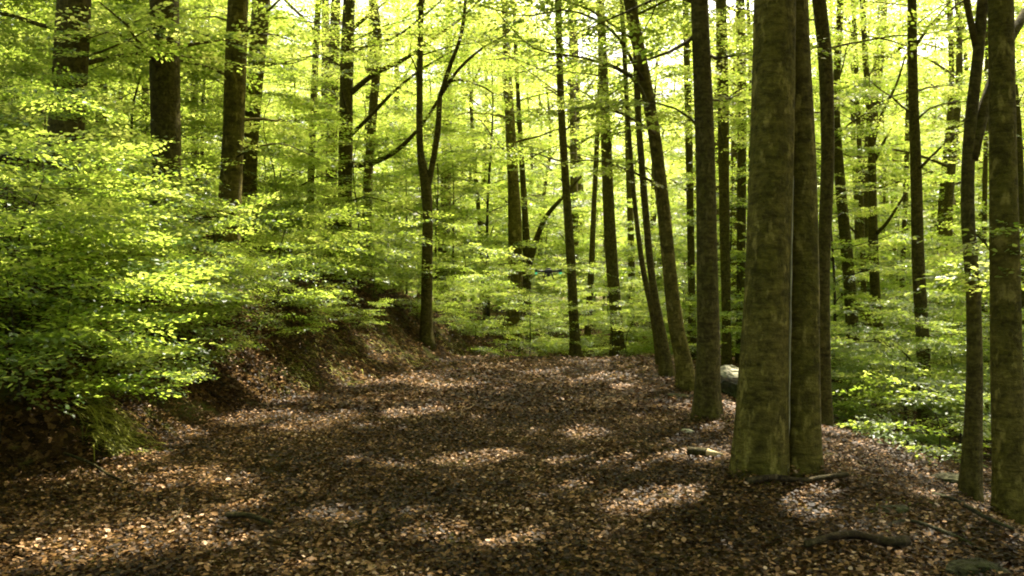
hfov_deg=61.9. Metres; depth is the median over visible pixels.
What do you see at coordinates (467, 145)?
beech tree
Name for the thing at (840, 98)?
beech tree
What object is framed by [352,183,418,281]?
beech sapling
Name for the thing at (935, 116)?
beech tree
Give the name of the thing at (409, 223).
beech bush
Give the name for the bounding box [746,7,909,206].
beech tree
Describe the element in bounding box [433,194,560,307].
beech sapling
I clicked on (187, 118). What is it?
beech sapling
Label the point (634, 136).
beech tree
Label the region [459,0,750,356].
beech tree
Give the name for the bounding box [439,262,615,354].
beech bush
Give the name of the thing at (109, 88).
beech tree
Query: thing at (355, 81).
beech tree
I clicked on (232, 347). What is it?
beech bush
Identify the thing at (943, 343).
beech sapling
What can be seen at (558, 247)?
beech sapling
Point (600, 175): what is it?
beech tree
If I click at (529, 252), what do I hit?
beech tree
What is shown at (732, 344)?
beech bush
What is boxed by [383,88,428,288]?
beech tree
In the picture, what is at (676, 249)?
beech sapling
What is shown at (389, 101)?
beech tree
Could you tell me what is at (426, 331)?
beech tree
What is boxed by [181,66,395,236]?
beech sapling
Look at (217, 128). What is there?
beech sapling
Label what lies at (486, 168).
beech sapling
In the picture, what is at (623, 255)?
beech sapling
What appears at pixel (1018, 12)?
beech tree
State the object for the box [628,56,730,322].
beech tree
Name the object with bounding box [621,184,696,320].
beech sapling
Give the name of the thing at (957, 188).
beech sapling
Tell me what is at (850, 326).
beech bush
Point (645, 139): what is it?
beech tree
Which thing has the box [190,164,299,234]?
beech sapling
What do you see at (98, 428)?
grass
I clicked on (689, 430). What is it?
stone
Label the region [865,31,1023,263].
beech tree
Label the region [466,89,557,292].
beech tree
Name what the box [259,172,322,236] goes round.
beech sapling
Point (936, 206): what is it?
beech tree
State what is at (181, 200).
beech bush
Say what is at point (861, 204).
beech tree
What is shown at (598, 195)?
beech tree
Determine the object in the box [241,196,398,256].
beech bush
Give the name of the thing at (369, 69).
beech tree
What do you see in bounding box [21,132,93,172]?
beech sapling
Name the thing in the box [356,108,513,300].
beech sapling
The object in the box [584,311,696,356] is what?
beech bush
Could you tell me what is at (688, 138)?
beech tree
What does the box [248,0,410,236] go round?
beech tree
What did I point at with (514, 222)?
beech tree
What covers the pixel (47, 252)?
beech bush
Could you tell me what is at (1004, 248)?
beech tree
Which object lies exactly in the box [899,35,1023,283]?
beech tree
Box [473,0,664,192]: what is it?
beech tree
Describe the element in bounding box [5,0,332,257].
beech tree
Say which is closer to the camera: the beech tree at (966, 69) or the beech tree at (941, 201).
the beech tree at (941, 201)
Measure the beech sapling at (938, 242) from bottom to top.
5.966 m
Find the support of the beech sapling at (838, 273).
on the ground at (942, 426)
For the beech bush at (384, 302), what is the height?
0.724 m
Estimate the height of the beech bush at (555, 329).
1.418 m
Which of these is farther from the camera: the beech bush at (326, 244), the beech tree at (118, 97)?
the beech tree at (118, 97)
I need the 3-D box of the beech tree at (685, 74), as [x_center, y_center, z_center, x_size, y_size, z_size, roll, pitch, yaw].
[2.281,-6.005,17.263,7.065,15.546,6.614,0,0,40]
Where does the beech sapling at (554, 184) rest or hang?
on the hillside
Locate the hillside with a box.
[0,154,721,473]
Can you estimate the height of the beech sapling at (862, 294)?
7.952 m
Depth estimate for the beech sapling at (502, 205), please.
28.71 m
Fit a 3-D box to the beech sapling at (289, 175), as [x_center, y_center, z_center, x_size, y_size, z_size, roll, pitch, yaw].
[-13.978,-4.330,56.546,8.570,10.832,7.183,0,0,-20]
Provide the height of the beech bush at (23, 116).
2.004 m
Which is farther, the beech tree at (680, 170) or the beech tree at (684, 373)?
the beech tree at (680, 170)
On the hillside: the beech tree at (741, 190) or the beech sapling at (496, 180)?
the beech sapling at (496, 180)
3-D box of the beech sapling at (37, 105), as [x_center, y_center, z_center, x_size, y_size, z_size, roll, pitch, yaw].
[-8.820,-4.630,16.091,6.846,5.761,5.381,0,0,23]
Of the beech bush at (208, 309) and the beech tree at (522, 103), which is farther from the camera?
the beech tree at (522, 103)
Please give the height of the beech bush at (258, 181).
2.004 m
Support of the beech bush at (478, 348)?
on the hillside
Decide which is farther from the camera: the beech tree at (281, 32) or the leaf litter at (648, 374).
the beech tree at (281, 32)
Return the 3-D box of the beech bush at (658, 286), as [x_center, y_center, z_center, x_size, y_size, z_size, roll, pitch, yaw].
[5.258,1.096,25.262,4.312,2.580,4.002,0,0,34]
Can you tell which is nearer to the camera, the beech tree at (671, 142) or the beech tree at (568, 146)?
the beech tree at (568, 146)
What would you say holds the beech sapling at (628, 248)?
on the path
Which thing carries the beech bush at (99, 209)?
on the hillside
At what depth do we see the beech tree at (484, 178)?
53.37 m
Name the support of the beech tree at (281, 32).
on the hillside
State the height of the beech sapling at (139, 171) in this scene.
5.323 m
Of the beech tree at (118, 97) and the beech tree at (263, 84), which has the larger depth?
the beech tree at (263, 84)
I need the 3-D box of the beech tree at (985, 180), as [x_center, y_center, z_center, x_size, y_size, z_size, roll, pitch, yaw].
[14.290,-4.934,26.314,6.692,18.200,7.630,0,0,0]
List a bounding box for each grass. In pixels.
[34,356,172,460]
[271,301,468,393]
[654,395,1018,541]
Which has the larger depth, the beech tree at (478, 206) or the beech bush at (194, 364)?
the beech tree at (478, 206)
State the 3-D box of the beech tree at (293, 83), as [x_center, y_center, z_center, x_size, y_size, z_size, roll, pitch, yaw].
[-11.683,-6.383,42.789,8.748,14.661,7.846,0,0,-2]
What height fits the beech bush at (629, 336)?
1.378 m
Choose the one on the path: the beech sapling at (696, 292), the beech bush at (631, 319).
the beech bush at (631, 319)
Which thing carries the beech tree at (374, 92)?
on the hillside
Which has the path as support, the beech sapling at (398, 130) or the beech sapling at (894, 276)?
the beech sapling at (894, 276)
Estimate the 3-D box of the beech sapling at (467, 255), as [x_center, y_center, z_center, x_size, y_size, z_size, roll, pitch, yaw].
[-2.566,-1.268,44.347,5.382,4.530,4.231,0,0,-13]
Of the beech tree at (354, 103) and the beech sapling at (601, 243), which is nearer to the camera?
the beech sapling at (601, 243)
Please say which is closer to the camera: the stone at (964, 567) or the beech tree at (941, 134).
the stone at (964, 567)
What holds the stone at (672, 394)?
on the path
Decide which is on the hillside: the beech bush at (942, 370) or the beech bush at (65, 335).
the beech bush at (65, 335)
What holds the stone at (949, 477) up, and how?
on the ground at (942, 426)
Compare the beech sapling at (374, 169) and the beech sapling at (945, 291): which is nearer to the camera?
the beech sapling at (945, 291)
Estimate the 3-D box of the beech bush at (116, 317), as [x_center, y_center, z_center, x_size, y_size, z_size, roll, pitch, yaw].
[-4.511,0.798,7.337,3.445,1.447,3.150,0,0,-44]
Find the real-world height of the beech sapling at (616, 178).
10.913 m
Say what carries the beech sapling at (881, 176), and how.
on the ground at (942, 426)
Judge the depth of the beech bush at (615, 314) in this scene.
22.12 m
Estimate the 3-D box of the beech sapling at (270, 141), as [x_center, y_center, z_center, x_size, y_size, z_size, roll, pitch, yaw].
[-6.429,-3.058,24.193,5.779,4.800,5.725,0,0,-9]
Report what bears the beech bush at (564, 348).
on the path
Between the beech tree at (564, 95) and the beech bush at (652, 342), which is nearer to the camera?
the beech bush at (652, 342)
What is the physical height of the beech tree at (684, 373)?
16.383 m
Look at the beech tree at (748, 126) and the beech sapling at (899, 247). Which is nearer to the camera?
the beech tree at (748, 126)
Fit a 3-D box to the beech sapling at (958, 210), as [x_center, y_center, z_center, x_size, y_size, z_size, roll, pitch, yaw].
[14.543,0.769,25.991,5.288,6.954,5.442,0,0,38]
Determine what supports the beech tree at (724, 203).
on the ground at (942, 426)
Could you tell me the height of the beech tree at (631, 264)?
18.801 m
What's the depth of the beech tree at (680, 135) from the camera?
88.26 m
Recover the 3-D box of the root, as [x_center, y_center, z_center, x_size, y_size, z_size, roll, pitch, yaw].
[2.705,1.595,5.561,0.651,0.091,0.452,0,0,23]
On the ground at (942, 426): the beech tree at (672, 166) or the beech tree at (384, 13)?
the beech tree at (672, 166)
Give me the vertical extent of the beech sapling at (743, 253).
9.398 m
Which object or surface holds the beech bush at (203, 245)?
on the hillside
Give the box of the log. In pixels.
[687,446,722,457]
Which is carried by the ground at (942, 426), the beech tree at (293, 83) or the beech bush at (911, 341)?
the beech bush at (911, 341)
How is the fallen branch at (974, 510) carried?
on the ground at (942, 426)
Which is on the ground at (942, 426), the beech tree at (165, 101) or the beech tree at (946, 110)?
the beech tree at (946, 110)
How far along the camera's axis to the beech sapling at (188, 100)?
17.19 m
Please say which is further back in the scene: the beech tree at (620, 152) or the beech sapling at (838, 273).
the beech tree at (620, 152)
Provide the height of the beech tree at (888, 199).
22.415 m
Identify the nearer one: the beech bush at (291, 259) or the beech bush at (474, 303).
the beech bush at (291, 259)
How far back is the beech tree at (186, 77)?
51.73 m
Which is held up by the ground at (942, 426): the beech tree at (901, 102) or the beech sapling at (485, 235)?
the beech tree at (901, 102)
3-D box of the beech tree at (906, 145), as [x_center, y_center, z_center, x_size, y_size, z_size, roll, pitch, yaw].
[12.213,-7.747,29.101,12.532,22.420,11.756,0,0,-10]
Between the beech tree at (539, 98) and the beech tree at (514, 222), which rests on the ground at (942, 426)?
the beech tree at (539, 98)
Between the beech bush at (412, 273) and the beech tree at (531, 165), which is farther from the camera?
the beech tree at (531, 165)
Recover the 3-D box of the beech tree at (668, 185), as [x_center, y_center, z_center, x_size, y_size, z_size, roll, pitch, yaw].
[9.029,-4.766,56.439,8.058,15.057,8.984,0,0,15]
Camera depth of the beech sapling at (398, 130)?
20.29 m
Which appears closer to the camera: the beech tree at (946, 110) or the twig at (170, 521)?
the twig at (170, 521)
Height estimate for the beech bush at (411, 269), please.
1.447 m
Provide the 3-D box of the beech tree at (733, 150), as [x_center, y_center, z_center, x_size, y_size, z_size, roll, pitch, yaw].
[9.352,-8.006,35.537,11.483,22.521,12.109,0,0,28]
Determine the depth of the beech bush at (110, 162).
9.00 m
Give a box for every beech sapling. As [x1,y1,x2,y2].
[0,0,55,140]
[0,0,148,147]
[0,0,224,151]
[0,0,266,184]
[0,17,136,161]
[0,24,37,98]
[2,1,281,186]
[10,0,271,188]
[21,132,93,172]
[50,0,300,208]
[87,128,150,173]
[89,147,190,208]
[122,69,262,209]
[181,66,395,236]
[184,94,385,249]
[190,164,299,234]
[199,54,363,236]
[244,96,462,276]
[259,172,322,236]
[261,167,324,254]
[264,56,447,256]
[266,148,320,251]
[304,150,411,267]
[314,204,380,279]
[315,97,483,295]
[352,177,420,285]
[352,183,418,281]
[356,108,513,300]
[372,120,507,302]
[376,93,533,301]
[386,0,597,321]
[388,229,433,290]
[391,200,507,295]
[418,222,502,300]
[432,143,534,300]
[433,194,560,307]
[433,223,485,299]
[454,212,566,309]
[465,184,557,284]
[472,163,548,302]
[474,221,602,328]
[483,168,602,313]
[490,158,649,337]
[492,149,601,311]
[534,237,601,309]
[537,136,652,275]
[537,198,644,349]
[546,228,683,337]
[548,224,646,314]
[554,220,733,351]
[580,188,694,330]
[590,238,735,356]
[619,230,720,326]
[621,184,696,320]
[624,227,746,342]
[650,161,834,348]
[664,63,910,318]
[677,256,721,323]
[691,277,859,378]
[727,75,988,402]
[817,165,943,365]
[830,230,989,395]
[830,235,912,362]
[830,282,872,354]
[830,304,894,400]
[830,307,989,445]
[832,302,1023,452]
[833,199,910,328]
[837,232,990,413]
[838,257,912,331]
[850,210,954,361]
[851,135,1023,330]
[854,210,933,283]
[860,273,965,372]
[877,290,1023,442]
[883,265,989,378]
[893,251,1023,418]
[901,201,989,414]
[931,202,989,342]
[981,223,1023,358]
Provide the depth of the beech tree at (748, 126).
39.70 m
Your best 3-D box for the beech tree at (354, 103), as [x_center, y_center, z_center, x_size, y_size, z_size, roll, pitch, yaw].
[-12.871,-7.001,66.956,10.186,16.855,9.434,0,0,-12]
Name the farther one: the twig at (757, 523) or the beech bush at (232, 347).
the beech bush at (232, 347)
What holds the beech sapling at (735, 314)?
on the ground at (942, 426)
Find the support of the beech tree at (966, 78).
on the ground at (942, 426)
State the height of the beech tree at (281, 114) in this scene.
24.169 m
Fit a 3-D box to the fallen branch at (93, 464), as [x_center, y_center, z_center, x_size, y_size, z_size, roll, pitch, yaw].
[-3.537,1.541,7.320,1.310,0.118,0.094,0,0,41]
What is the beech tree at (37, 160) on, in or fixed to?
on the hillside
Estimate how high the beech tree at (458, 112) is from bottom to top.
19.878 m
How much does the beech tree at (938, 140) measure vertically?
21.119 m
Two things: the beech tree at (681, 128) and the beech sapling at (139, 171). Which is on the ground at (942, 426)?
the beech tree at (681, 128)
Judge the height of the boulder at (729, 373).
0.361 m
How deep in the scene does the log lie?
7.94 m
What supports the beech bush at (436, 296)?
on the hillside
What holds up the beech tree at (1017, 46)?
on the ground at (942, 426)
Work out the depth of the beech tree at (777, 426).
7.13 m
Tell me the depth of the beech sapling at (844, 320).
26.03 m
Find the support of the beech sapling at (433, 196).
on the hillside
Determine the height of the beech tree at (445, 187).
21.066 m
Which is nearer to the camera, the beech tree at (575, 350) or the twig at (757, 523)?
the twig at (757, 523)
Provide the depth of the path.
6.43 m
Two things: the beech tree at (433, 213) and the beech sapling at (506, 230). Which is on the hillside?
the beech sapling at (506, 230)
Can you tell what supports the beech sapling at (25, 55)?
on the hillside
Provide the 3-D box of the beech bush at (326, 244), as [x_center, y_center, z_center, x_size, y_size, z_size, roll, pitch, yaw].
[-4.072,-0.736,15.137,4.134,1.736,3.780,0,0,-35]
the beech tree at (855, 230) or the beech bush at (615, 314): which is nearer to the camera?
the beech bush at (615, 314)
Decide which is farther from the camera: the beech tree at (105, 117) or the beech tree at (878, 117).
the beech tree at (878, 117)
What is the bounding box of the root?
[875,519,985,552]
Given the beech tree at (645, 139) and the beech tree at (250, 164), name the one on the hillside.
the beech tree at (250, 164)
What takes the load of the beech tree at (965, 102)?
on the ground at (942, 426)
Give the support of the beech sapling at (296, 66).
on the hillside
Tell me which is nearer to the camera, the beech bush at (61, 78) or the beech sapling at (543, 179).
the beech bush at (61, 78)
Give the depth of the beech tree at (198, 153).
25.91 m
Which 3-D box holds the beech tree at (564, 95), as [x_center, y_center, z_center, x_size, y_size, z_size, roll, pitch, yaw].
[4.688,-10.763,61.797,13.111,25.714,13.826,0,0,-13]
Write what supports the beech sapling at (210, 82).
on the hillside
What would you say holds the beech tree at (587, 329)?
on the path
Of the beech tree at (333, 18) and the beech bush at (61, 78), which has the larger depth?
the beech tree at (333, 18)
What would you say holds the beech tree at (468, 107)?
on the ground at (942, 426)
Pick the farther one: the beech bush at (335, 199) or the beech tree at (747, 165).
the beech tree at (747, 165)
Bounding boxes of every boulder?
[720,365,738,383]
[721,381,736,400]
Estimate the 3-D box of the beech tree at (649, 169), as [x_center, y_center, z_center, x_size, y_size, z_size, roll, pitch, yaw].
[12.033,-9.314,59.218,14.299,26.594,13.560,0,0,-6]
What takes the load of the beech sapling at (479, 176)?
on the hillside
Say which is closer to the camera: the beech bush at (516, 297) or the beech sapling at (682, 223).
the beech bush at (516, 297)
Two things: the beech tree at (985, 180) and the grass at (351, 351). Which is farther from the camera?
the beech tree at (985, 180)
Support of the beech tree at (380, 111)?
on the ground at (942, 426)
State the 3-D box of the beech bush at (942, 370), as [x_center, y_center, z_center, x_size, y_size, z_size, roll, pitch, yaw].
[7.434,2.121,16.361,4.051,2.004,3.881,0,0,-3]
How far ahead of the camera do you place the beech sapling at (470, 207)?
35.44 m
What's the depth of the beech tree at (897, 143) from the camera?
49.37 m
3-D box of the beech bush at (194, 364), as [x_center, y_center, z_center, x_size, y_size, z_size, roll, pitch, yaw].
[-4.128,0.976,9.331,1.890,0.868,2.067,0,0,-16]
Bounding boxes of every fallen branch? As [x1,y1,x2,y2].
[63,452,133,484]
[225,511,273,524]
[744,472,848,483]
[804,530,910,547]
[927,492,1014,530]
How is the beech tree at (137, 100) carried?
on the hillside
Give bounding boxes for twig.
[159,497,191,530]
[331,503,369,507]
[370,540,397,553]
[616,544,664,559]
[733,522,793,527]
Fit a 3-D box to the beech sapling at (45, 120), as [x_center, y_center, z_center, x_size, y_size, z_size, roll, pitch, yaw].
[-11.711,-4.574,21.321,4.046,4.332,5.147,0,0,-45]
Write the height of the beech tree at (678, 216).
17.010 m
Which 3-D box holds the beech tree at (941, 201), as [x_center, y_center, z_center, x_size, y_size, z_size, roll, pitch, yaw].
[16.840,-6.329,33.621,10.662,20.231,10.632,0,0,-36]
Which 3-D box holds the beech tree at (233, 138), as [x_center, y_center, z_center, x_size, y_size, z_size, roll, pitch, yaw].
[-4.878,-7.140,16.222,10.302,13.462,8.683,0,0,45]
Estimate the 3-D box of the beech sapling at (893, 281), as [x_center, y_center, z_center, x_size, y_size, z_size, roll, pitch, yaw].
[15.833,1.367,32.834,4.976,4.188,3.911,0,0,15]
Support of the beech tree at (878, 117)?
on the ground at (942, 426)
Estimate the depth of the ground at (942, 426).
16.23 m
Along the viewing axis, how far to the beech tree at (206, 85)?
61.00 m
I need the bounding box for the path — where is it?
[0,352,1023,575]
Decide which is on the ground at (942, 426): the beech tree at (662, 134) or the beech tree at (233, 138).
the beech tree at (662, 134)
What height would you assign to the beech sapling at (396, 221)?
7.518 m
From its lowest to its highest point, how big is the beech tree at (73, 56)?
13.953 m
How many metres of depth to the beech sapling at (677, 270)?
45.69 m
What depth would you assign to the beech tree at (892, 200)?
54.54 m
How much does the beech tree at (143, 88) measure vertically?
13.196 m
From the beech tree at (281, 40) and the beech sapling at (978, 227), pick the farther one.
the beech tree at (281, 40)
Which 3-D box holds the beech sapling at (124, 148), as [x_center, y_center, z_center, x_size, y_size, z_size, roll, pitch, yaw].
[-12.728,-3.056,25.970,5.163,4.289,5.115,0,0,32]
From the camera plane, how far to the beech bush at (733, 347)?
22.89 m
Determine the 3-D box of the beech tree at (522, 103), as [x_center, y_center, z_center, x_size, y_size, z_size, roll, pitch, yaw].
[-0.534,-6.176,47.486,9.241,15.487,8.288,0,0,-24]
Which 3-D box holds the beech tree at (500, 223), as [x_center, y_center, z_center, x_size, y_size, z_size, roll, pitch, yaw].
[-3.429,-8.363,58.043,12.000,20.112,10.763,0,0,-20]
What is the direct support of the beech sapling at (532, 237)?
on the hillside
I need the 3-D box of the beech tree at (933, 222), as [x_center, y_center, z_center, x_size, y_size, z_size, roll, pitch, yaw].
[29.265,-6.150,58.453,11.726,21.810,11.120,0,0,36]
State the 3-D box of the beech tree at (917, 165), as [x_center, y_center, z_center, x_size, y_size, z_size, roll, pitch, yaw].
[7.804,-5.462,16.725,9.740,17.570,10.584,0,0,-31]
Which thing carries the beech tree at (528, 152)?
on the ground at (942, 426)
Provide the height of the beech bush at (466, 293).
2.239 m
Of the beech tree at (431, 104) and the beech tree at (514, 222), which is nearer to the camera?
the beech tree at (514, 222)
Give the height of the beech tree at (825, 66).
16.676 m
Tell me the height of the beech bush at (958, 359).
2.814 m
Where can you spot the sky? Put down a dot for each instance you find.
(733, 1)
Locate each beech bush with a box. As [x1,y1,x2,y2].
[0,63,149,214]
[0,75,197,292]
[0,98,175,251]
[0,131,214,294]
[0,147,241,286]
[0,164,226,357]
[0,178,240,337]
[0,191,230,299]
[0,226,250,331]
[0,239,228,402]
[0,257,245,385]
[0,301,196,440]
[1,169,239,257]
[29,154,245,220]
[69,334,223,406]
[70,260,274,342]
[71,238,289,308]
[109,219,245,268]
[122,262,305,325]
[129,304,270,367]
[175,191,387,279]
[176,252,288,293]
[195,175,355,224]
[204,193,349,253]
[214,251,364,317]
[216,176,395,244]
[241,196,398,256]
[241,229,421,290]
[244,288,372,341]
[252,216,439,282]
[316,238,446,292]
[316,298,401,329]
[343,250,461,303]
[372,277,482,318]
[379,231,538,316]
[408,297,498,332]
[420,262,553,339]
[434,263,589,356]
[436,246,632,356]
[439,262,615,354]
[508,317,608,357]
[516,308,639,355]
[537,277,668,356]
[547,296,696,355]
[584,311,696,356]
[590,291,742,355]
[603,325,686,356]
[623,282,742,355]
[639,274,744,357]
[696,325,738,354]
[830,320,985,424]
[831,344,933,422]
[831,348,989,442]
[832,371,990,468]
[859,310,963,380]
[898,338,989,409]
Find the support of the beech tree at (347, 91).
on the hillside
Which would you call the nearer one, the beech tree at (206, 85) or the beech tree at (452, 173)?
the beech tree at (206, 85)
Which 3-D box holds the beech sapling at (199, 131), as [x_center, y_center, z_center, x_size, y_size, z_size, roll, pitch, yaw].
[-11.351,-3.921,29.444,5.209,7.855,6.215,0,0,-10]
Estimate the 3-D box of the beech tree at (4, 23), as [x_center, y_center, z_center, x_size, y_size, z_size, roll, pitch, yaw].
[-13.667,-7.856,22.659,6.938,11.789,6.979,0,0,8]
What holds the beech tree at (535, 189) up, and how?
on the ground at (942, 426)
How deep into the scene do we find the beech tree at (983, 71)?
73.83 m
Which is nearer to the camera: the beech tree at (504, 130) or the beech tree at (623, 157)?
the beech tree at (623, 157)
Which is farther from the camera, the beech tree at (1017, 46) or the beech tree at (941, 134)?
the beech tree at (941, 134)
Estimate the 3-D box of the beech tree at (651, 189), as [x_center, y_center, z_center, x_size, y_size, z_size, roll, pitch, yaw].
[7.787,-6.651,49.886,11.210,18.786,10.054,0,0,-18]
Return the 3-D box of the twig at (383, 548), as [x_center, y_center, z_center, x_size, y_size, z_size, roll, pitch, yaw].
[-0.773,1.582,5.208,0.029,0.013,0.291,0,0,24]
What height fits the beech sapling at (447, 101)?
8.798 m
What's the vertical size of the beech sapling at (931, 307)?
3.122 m
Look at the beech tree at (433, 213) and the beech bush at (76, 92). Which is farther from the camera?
the beech tree at (433, 213)
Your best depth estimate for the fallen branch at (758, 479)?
6.94 m
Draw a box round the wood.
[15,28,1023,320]
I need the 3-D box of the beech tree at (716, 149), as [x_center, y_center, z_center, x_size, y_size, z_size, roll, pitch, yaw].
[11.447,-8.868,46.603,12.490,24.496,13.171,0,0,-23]
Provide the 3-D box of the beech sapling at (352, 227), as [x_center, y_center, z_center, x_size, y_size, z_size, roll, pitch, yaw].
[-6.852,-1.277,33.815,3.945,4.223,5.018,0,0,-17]
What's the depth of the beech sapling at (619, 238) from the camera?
32.23 m
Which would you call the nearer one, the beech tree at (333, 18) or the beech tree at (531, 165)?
the beech tree at (333, 18)
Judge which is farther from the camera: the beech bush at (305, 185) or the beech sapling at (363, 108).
the beech sapling at (363, 108)
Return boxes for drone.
[535,268,564,279]
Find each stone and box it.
[666,393,692,398]
[680,429,693,432]
[873,504,913,514]
[930,472,958,485]
[945,558,1012,575]
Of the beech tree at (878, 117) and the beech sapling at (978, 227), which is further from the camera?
the beech tree at (878, 117)
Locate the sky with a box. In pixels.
[12,0,1023,295]
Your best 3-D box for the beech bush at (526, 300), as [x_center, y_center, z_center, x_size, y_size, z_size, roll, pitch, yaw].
[0.431,0.583,24.058,5.772,3.454,5.357,0,0,-42]
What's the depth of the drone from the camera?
13.89 m
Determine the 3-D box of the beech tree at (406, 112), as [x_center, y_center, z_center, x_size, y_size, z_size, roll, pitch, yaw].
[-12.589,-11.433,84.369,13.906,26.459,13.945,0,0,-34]
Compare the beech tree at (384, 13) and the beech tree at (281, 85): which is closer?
the beech tree at (384, 13)
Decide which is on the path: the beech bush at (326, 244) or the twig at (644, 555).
the twig at (644, 555)
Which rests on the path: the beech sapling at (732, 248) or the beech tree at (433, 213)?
the beech sapling at (732, 248)
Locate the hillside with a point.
(67, 437)
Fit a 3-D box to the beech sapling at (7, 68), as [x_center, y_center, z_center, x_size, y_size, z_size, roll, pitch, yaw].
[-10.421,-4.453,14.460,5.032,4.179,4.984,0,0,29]
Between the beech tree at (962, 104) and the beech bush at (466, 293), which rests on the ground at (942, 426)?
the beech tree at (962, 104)
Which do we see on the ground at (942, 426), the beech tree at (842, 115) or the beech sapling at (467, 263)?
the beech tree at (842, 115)
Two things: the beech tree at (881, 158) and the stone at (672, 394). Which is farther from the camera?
the beech tree at (881, 158)
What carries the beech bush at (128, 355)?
on the hillside
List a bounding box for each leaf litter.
[0,152,991,490]
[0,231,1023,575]
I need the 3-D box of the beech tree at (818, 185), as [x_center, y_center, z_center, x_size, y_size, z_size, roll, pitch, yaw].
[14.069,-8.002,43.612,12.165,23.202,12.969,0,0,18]
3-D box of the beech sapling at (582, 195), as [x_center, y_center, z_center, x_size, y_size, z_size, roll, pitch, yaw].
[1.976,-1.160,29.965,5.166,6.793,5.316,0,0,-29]
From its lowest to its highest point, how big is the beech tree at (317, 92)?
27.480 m
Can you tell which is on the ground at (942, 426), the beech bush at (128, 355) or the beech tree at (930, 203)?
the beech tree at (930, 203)
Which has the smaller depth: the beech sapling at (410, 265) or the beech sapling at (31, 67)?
the beech sapling at (31, 67)
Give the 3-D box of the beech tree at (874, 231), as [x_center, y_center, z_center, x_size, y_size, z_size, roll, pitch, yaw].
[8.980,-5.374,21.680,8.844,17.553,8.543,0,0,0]
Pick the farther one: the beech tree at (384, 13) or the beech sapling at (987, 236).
the beech tree at (384, 13)
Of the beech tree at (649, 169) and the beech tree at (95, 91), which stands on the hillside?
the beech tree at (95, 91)
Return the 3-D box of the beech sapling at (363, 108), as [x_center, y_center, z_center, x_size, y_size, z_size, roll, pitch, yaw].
[-4.641,-3.379,26.981,5.468,7.190,5.626,0,0,1]
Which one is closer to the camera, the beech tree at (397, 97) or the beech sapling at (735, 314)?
the beech sapling at (735, 314)
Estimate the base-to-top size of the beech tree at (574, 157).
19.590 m
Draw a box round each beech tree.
[0,0,131,152]
[0,0,252,229]
[0,2,137,161]
[0,3,139,115]
[1,1,222,174]
[1,13,44,159]
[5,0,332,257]
[10,0,270,174]
[13,21,185,169]
[15,8,136,137]
[18,0,368,261]
[89,0,296,208]
[90,27,219,172]
[92,59,224,172]
[107,0,314,145]
[108,0,460,233]
[113,2,248,177]
[127,1,311,221]
[132,2,282,195]
[140,5,307,196]
[150,4,296,193]
[181,0,516,274]
[182,4,311,100]
[198,0,330,134]
[198,0,435,247]
[205,25,362,194]
[205,43,337,226]
[210,0,460,257]
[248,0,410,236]
[248,11,320,234]
[261,0,511,282]
[262,33,363,175]
[262,73,359,228]
[263,41,384,192]
[270,29,401,175]
[272,0,427,246]
[275,0,587,349]
[279,50,439,221]
[287,0,498,271]
[289,97,400,235]
[297,0,502,292]
[302,0,516,295]
[337,25,452,275]
[341,2,479,293]
[354,41,442,276]
[355,46,498,230]
[359,0,542,303]
[379,23,537,300]
[380,0,624,341]
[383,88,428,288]
[384,136,468,300]
[387,18,536,301]
[390,37,500,298]
[391,0,555,315]
[393,0,724,357]
[393,9,566,303]
[405,0,553,303]
[408,105,519,301]
[409,0,694,393]
[428,6,558,303]
[436,0,633,338]
[447,0,732,377]
[451,46,593,249]
[457,0,622,316]
[457,41,585,207]
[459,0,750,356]
[463,9,609,306]
[466,65,590,303]
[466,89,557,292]
[466,97,550,238]
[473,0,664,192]
[473,0,716,328]
[473,4,664,311]
[490,1,661,288]
[491,126,567,261]
[502,0,690,356]
[510,0,751,364]
[516,0,842,421]
[525,96,641,310]
[538,0,715,356]
[551,102,683,299]
[558,94,660,242]
[565,26,730,273]
[578,26,718,292]
[579,0,752,359]
[580,0,1022,427]
[585,93,695,264]
[587,0,897,241]
[590,0,751,329]
[590,105,693,317]
[596,2,747,341]
[597,0,881,365]
[613,94,684,319]
[614,143,685,285]
[615,10,816,195]
[627,0,858,363]
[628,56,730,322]
[632,0,847,255]
[635,85,729,321]
[636,59,730,231]
[643,48,747,201]
[647,91,730,244]
[670,0,877,356]
[673,0,904,187]
[677,31,879,226]
[679,0,987,413]
[681,0,1016,365]
[685,0,904,265]
[712,0,953,339]
[713,3,905,213]
[714,0,1022,415]
[715,96,834,244]
[727,0,1023,445]
[728,0,824,482]
[729,18,855,221]
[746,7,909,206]
[748,0,988,345]
[809,0,967,385]
[810,1,962,220]
[811,0,975,259]
[812,44,907,293]
[815,0,1023,364]
[816,59,977,259]
[816,65,962,295]
[818,10,1023,366]
[819,0,1023,365]
[820,88,977,341]
[835,65,930,243]
[846,0,970,343]
[850,0,1023,418]
[851,3,1023,361]
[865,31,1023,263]
[866,1,1023,340]
[880,0,1023,249]
[885,42,984,335]
[888,0,1023,194]
[888,45,1023,282]
[892,15,1016,180]
[896,135,964,345]
[898,145,982,233]
[899,0,1023,524]
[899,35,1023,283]
[901,48,1023,183]
[909,82,977,253]
[933,0,1023,243]
[936,31,1022,157]
[940,34,1023,190]
[940,46,1023,172]
[942,0,1023,32]
[957,0,1023,501]
[969,0,1023,133]
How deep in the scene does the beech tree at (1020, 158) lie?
19.94 m
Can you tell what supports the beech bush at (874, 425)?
on the ground at (942, 426)
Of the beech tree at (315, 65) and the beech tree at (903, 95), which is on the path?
the beech tree at (903, 95)
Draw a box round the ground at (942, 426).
[408,286,1023,544]
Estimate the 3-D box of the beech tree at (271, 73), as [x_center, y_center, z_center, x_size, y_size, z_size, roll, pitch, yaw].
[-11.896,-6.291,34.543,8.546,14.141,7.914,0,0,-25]

